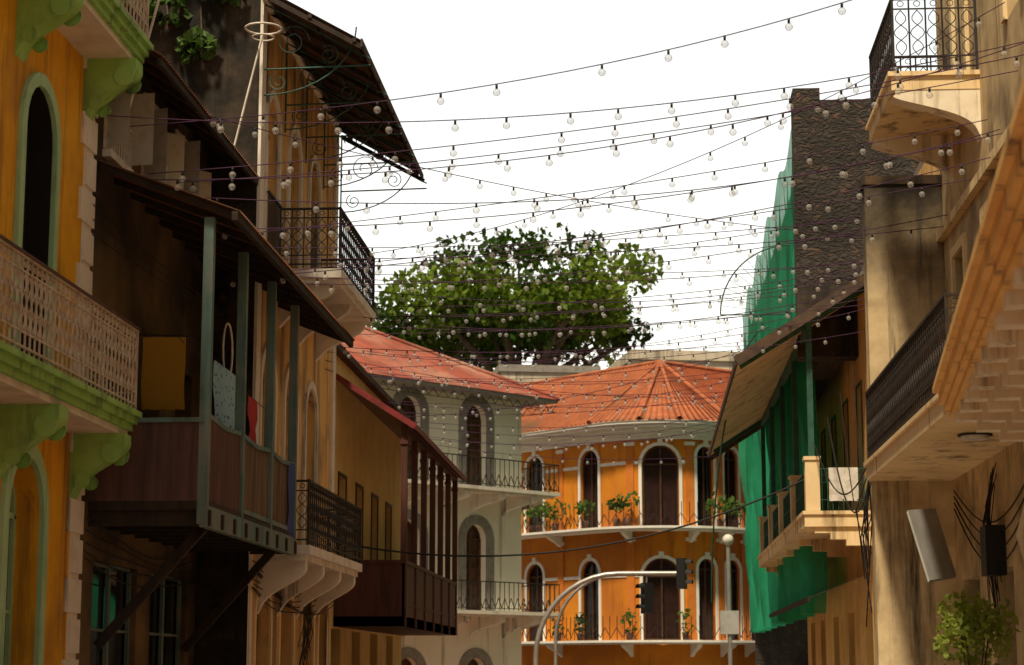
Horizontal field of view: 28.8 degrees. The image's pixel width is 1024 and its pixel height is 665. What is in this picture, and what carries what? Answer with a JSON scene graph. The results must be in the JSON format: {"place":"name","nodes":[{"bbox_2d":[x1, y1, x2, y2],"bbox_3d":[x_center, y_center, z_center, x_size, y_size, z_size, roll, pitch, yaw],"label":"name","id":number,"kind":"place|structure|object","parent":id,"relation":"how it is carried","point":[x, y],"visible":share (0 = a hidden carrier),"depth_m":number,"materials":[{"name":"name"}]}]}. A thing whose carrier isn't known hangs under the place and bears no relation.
{"place":"outdoors","nodes":[
{"label":"outdoors","id":0,"kind":"place"},
{"bbox_2d":[0,0,153,664],"bbox_3d":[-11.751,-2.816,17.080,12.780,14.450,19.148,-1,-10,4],"label":"yellow building","id":1,"kind":"structure","parent":0,"point":[70,70],"depth_m":24.06,"materials":[{"name":"paint"}]},
{"bbox_2d":[92,0,1023,664],"bbox_3d":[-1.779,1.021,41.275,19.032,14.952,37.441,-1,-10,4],"label":"string lights","id":2,"kind":"object","parent":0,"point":[316,88],"visible":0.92,"depth_m":34.48,"materials":[{"name":"glass"}]},
{"bbox_2d":[288,0,937,369],"label":"sky","id":3,"kind":"structure","parent":0,"point":[415,47],"materials":[{"name":"white"}]},
{"bbox_2d":[492,349,739,440],"bbox_3d":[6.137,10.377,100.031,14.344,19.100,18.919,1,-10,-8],"label":"building","id":4,"kind":"structure","parent":0,"point":[516,372],"depth_m":100.94,"materials":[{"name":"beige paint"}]},
{"label":"ground","id":5,"kind":"structure","parent":0,"visible":0},
{"bbox_2d":[76,0,354,664],"bbox_3d":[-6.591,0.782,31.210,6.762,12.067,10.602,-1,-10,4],"label":"building","id":6,"kind":"structure","parent":5,"relation":"on","point":[178,490],"depth_m":28.13,"materials":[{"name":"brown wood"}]},
{"bbox_2d":[330,344,466,664],"bbox_3d":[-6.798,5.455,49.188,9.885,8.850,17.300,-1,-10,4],"label":"building","id":7,"kind":"structure","parent":5,"relation":"on","point":[383,605],"depth_m":49.03,"materials":[{"name":"brown"}]},
{"bbox_2d":[341,326,560,664],"bbox_3d":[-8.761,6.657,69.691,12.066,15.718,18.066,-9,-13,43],"label":"white building","id":8,"kind":"structure","parent":5,"relation":"on","point":[494,620],"depth_m":70.32,"materials":[{"name":"paint"}]},
{"bbox_2d":[367,222,664,371],"bbox_3d":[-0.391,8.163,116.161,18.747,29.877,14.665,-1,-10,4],"label":"tree","id":9,"kind":"object","parent":5,"relation":"on","point":[530,294],"visible":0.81,"depth_m":115.39,"materials":[{"name":"green plant"}]},
{"bbox_2d":[521,360,754,664],"bbox_3d":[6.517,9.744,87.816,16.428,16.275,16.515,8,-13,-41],"label":"building","id":10,"kind":"structure","parent":5,"relation":"on","point":[604,621],"depth_m":80.56,"materials":[{"name":"paint"}]},
{"bbox_2d":[720,534,738,664],"bbox_3d":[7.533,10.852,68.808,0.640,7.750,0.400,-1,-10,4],"label":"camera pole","id":11,"kind":"object","parent":5,"relation":"on","point":[729,621],"visible":1,"depth_m":68.86,"materials":[{"name":"metal"}]},
{"bbox_2d":[711,84,919,664],"bbox_3d":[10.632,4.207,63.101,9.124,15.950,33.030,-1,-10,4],"label":"ruined building","id":12,"kind":"structure","parent":5,"relation":"on","point":[781,639],"depth_m":50.72,"materials":[{"name":"stone"}]},
{"bbox_2d":[706,162,940,664],"bbox_3d":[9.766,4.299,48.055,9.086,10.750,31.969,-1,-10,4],"label":"gallery building","id":13,"kind":"structure","parent":5,"relation":"on","point":[838,531],"depth_m":49.22,"materials":[{"name":"yellow paint"}]},
{"bbox_2d":[859,0,1023,664],"bbox_3d":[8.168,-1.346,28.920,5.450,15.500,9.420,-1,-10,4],"label":"cream building","id":14,"kind":"structure","parent":5,"relation":"on","point":[947,499],"depth_m":31.03,"materials":[{"name":"beige paint"}]},
{"bbox_2d":[932,77,1023,449],"bbox_3d":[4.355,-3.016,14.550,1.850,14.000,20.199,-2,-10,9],"label":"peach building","id":15,"kind":"structure","parent":5,"relation":"on","point":[979,379],"depth_m":17.78,"materials":[{"name":"paint"}]},
{"bbox_3d":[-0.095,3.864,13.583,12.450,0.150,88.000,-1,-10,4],"label":"pavement","id":16,"kind":"structure","parent":0,"visible":0},
{"bbox_2d":[933,589,1020,664],"bbox_3d":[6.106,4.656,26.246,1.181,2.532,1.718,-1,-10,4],"label":"plant","id":17,"kind":"object","parent":16,"relation":"on","point":[975,626],"visible":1,"depth_m":26.06,"materials":[{"name":"green plant"}]},
{"bbox_3d":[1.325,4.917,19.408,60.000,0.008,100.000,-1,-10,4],"label":"road","id":18,"kind":"structure","parent":0,"visible":0},
{"bbox_2d":[533,558,692,664],"bbox_3d":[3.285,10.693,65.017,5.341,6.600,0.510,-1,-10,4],"label":"traffic signal","id":19,"kind":"object","parent":18,"relation":"on","point":[681,572],"visible":1,"depth_m":65.32,"materials":[{"name":"metal"}]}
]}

